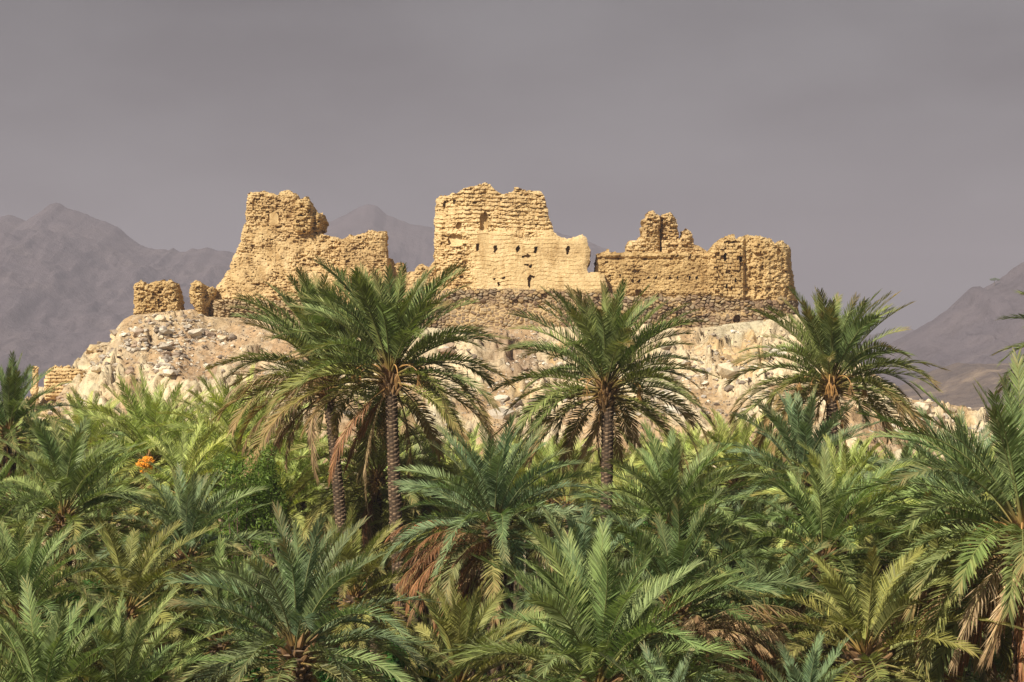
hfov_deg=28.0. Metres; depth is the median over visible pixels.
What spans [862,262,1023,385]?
mountain
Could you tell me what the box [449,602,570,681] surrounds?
date palm
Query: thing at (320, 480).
date palm
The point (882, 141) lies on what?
sky
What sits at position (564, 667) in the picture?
date palm
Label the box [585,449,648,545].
date palm
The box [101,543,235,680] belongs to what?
date palm
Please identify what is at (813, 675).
date palm
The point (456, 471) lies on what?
date palm
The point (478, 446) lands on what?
date palm
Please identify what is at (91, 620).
leafy bush
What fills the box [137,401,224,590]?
date palm
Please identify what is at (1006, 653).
date palm
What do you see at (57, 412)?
date palm
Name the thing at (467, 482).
date palm
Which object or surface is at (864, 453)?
date palm
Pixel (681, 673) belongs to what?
date palm
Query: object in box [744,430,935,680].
date palm
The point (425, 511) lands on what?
date palm
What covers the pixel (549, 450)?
date palm
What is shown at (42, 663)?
date palm
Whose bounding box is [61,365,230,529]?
date palm
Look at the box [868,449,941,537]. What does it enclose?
date palm
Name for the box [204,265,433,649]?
date palm
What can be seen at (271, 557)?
date palm
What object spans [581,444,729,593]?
date palm
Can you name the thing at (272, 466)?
leafy bush
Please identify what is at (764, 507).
date palm
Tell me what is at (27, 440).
date palm
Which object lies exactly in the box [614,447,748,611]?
date palm
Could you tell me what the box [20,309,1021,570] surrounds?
hill
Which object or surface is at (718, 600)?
date palm
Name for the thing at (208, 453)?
date palm
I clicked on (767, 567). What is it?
date palm
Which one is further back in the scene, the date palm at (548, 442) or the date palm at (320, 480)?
the date palm at (548, 442)
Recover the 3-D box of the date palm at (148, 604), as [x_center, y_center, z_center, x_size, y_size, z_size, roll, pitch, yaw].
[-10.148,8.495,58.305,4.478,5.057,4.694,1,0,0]
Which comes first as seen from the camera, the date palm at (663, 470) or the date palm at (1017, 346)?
the date palm at (663, 470)
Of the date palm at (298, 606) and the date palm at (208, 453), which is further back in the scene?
the date palm at (208, 453)
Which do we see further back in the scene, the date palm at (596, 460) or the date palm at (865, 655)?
the date palm at (596, 460)
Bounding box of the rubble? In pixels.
[29,310,1007,442]
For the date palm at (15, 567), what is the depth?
39.66 m
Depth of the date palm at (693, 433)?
78.09 m
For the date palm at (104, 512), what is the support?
on the ground
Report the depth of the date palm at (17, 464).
68.26 m
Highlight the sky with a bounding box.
[0,0,1023,334]
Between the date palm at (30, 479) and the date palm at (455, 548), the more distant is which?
the date palm at (30, 479)
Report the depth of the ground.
81.79 m
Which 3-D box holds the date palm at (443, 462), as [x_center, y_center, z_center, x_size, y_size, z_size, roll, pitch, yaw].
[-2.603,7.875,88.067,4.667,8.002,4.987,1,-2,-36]
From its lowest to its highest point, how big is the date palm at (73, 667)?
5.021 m
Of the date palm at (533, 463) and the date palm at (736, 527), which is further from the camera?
the date palm at (533, 463)
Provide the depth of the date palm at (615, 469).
74.83 m
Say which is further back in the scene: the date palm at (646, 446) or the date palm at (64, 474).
the date palm at (646, 446)
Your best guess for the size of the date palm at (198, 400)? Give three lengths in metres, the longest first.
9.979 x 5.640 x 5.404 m
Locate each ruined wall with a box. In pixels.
[44,365,85,400]
[133,279,184,314]
[189,280,217,316]
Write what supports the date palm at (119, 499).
on the ground
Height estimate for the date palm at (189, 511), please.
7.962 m
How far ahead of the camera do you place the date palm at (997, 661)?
44.44 m
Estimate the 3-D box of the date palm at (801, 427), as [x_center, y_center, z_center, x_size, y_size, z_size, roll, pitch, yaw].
[7.493,5.958,52.871,4.892,9.815,5.094,-1,-2,35]
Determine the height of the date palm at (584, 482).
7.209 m
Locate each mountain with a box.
[0,203,234,399]
[5,362,1023,420]
[324,204,913,352]
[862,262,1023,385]
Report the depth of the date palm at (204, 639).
46.35 m
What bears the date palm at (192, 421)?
on the ground
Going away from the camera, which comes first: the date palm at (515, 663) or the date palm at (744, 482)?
the date palm at (515, 663)
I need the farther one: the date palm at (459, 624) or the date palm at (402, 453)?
the date palm at (402, 453)
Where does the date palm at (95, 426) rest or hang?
on the ground
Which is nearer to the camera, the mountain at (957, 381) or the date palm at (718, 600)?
the date palm at (718, 600)
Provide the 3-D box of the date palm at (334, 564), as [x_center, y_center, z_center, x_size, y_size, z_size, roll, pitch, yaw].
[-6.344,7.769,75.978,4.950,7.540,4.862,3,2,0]
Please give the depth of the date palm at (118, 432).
76.12 m
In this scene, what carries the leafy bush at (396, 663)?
on the ground
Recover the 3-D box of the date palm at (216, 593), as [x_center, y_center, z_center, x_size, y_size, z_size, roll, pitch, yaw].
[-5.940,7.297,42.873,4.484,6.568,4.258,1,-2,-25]
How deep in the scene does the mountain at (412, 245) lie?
3077.30 m
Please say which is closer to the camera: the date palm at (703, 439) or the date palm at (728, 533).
the date palm at (728, 533)
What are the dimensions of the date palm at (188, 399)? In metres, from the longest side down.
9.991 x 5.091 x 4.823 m
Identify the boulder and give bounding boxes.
[86,344,99,353]
[97,342,108,348]
[914,402,931,413]
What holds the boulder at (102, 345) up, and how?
on the hill
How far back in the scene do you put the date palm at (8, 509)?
49.65 m
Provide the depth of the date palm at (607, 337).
59.67 m
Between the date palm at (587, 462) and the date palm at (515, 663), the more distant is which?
the date palm at (587, 462)
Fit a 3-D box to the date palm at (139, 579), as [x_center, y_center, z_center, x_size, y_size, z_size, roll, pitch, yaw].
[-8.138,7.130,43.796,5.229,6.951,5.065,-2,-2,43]
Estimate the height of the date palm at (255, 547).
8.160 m
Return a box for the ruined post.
[30,366,38,400]
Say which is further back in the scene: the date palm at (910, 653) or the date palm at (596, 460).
the date palm at (596, 460)
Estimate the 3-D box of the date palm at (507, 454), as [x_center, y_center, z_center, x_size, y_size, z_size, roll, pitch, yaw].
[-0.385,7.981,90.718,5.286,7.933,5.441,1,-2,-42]
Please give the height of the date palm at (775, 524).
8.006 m
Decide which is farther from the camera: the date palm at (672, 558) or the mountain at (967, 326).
the mountain at (967, 326)
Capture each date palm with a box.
[0,350,82,621]
[0,401,66,535]
[0,409,176,610]
[0,450,84,617]
[0,508,145,681]
[0,576,176,681]
[0,581,233,681]
[0,635,144,681]
[6,400,70,493]
[16,418,90,549]
[17,439,80,543]
[25,410,118,562]
[26,450,169,610]
[27,385,139,587]
[35,516,256,681]
[43,430,172,565]
[43,435,101,582]
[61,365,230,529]
[63,397,116,444]
[78,408,144,529]
[81,461,287,681]
[86,660,167,681]
[92,407,208,558]
[98,556,198,681]
[99,416,238,658]
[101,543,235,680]
[106,400,141,437]
[106,434,131,537]
[123,436,266,677]
[126,399,186,571]
[132,403,264,561]
[132,534,319,681]
[135,413,252,634]
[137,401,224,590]
[138,363,329,544]
[144,556,274,681]
[146,499,456,681]
[158,389,209,536]
[162,395,213,585]
[175,387,219,559]
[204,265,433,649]
[210,439,355,627]
[218,406,363,584]
[218,437,292,623]
[234,607,367,674]
[250,556,368,658]
[251,502,433,678]
[258,253,516,677]
[272,646,382,681]
[280,439,344,557]
[281,396,473,677]
[283,434,357,544]
[288,462,368,647]
[314,470,416,643]
[324,437,419,595]
[331,571,561,681]
[351,467,418,630]
[365,458,549,678]
[369,432,503,669]
[379,410,621,681]
[383,423,514,676]
[410,436,470,582]
[418,438,522,662]
[420,515,759,681]
[436,446,564,672]
[444,421,497,581]
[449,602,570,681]
[460,446,540,651]
[471,435,544,593]
[478,469,593,664]
[478,499,664,681]
[479,429,546,612]
[479,570,569,681]
[490,278,721,553]
[494,668,574,681]
[501,425,625,647]
[508,434,632,663]
[508,644,648,680]
[521,581,661,679]
[524,435,584,582]
[537,436,631,515]
[543,486,827,681]
[565,418,791,646]
[573,452,645,574]
[575,448,647,588]
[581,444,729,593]
[585,442,732,601]
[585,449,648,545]
[590,442,646,492]
[597,640,748,681]
[613,461,703,642]
[614,427,651,473]
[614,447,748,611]
[621,433,680,479]
[629,419,725,599]
[631,427,688,473]
[649,522,894,681]
[663,407,792,615]
[679,429,719,451]
[688,447,731,624]
[688,484,810,672]
[692,590,788,639]
[701,438,793,552]
[705,386,895,669]
[715,449,820,632]
[715,449,864,577]
[721,284,949,489]
[721,442,933,666]
[722,631,908,681]
[724,589,843,675]
[733,544,1023,681]
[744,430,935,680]
[748,434,789,494]
[787,465,987,675]
[795,594,991,678]
[812,438,873,478]
[813,437,991,671]
[823,485,1018,681]
[829,347,1023,681]
[847,438,889,474]
[854,405,1015,680]
[866,455,940,490]
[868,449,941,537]
[921,492,1016,681]
[938,442,999,495]
[959,589,1013,681]
[962,574,1004,681]
[991,290,1023,417]
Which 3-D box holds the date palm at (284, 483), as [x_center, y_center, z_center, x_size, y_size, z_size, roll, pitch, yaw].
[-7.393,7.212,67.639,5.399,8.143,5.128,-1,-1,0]
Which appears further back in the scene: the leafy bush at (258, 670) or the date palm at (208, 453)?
the date palm at (208, 453)
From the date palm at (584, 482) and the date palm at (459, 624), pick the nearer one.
the date palm at (459, 624)
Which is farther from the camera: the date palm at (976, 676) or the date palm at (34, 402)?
the date palm at (34, 402)
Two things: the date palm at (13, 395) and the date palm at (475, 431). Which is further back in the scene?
the date palm at (475, 431)
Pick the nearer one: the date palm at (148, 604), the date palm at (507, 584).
the date palm at (148, 604)
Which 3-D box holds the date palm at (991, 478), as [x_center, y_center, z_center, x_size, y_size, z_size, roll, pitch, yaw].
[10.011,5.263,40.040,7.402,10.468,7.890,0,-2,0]
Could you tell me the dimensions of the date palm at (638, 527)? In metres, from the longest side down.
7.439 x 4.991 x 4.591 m
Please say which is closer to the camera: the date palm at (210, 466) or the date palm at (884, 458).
the date palm at (210, 466)
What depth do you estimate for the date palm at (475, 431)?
101.70 m
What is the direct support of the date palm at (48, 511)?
on the ground
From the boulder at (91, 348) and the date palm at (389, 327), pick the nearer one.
the date palm at (389, 327)
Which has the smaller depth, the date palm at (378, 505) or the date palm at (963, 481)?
the date palm at (963, 481)
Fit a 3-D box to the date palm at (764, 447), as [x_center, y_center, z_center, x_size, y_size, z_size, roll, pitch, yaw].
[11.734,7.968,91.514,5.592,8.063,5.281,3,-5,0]
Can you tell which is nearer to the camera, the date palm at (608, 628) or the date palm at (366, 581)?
the date palm at (608, 628)
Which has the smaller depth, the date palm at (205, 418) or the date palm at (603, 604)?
the date palm at (603, 604)
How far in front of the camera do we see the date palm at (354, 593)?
49.60 m
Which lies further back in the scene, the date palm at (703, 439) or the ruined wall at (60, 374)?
the ruined wall at (60, 374)
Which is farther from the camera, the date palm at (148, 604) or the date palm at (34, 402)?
the date palm at (34, 402)
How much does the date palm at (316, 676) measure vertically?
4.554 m
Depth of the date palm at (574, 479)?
67.03 m
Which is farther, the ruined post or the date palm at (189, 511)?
the ruined post
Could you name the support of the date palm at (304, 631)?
on the ground
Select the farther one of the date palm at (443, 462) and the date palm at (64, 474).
the date palm at (443, 462)
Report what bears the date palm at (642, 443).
on the ground
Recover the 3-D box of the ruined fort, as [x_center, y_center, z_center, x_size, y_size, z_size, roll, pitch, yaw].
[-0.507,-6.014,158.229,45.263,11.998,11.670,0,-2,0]
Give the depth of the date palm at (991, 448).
92.51 m
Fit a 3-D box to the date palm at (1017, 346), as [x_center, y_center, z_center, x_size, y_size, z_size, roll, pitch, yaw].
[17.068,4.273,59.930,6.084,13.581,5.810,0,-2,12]
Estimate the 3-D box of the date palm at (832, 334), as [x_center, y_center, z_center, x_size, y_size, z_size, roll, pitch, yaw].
[9.694,4.671,61.935,6.766,12.904,6.058,-1,-2,22]
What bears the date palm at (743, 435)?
on the ground
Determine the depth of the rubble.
145.64 m
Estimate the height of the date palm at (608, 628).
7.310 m
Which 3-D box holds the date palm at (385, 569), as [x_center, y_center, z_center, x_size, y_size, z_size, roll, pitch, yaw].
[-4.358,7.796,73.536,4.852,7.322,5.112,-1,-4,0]
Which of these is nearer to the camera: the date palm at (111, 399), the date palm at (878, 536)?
the date palm at (878, 536)
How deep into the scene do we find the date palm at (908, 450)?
55.50 m
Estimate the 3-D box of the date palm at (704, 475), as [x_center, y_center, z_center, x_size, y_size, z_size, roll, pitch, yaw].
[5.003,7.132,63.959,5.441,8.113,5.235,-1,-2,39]
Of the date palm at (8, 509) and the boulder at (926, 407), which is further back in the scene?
the boulder at (926, 407)
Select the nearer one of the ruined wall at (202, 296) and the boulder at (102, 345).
the boulder at (102, 345)
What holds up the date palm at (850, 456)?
on the ground
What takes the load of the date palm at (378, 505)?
on the ground
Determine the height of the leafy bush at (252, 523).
8.045 m
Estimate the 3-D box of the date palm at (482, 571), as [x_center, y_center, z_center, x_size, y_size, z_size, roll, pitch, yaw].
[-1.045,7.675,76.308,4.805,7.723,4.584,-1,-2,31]
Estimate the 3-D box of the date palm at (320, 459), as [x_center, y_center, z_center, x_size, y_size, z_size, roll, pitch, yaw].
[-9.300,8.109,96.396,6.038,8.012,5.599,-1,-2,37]
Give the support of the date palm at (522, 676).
on the ground
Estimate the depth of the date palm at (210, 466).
66.50 m
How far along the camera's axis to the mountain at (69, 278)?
2351.87 m
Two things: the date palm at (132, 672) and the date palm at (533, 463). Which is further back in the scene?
the date palm at (533, 463)
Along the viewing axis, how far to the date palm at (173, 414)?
88.58 m
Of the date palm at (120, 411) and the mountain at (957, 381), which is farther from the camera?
the mountain at (957, 381)
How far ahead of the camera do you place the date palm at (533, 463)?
87.00 m
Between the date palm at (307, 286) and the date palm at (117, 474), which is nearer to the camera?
the date palm at (307, 286)
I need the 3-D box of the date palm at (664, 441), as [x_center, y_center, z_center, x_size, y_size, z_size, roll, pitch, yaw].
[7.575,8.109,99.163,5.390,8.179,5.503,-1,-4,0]
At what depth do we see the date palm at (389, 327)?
56.65 m
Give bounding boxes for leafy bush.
[37,577,116,681]
[202,446,288,652]
[227,645,278,681]
[230,442,293,645]
[318,640,435,681]
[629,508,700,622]
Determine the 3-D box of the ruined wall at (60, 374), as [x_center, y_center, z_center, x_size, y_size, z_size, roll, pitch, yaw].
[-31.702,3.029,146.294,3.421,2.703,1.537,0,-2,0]
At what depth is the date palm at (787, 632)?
47.30 m
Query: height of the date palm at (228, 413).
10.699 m
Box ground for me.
[36,572,1006,681]
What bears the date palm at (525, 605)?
on the ground
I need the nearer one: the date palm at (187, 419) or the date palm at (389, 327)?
the date palm at (389, 327)
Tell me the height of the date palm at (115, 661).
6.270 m
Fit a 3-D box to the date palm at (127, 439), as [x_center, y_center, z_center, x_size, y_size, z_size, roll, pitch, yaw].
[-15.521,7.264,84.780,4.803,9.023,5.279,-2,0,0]
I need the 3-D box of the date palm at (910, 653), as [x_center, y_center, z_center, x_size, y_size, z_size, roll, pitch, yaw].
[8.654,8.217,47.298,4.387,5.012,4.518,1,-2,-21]
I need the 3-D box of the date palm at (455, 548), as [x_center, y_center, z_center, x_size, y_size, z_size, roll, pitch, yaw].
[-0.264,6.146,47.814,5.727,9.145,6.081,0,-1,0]
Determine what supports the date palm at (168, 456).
on the ground
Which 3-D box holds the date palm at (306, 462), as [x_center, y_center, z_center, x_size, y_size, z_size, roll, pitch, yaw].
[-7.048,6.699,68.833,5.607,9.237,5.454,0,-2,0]
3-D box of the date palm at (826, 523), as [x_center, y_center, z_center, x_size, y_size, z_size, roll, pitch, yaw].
[6.603,6.327,42.862,4.706,8.499,5.263,0,-2,0]
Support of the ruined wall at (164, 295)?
on the hill
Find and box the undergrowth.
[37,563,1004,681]
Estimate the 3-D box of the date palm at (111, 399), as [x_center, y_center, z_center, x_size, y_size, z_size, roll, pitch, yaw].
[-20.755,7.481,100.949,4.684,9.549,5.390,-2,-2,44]
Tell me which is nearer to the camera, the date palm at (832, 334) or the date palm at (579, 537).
the date palm at (579, 537)
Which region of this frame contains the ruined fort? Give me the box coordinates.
[209,182,798,329]
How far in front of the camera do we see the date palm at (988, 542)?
63.40 m
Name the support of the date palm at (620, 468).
on the ground

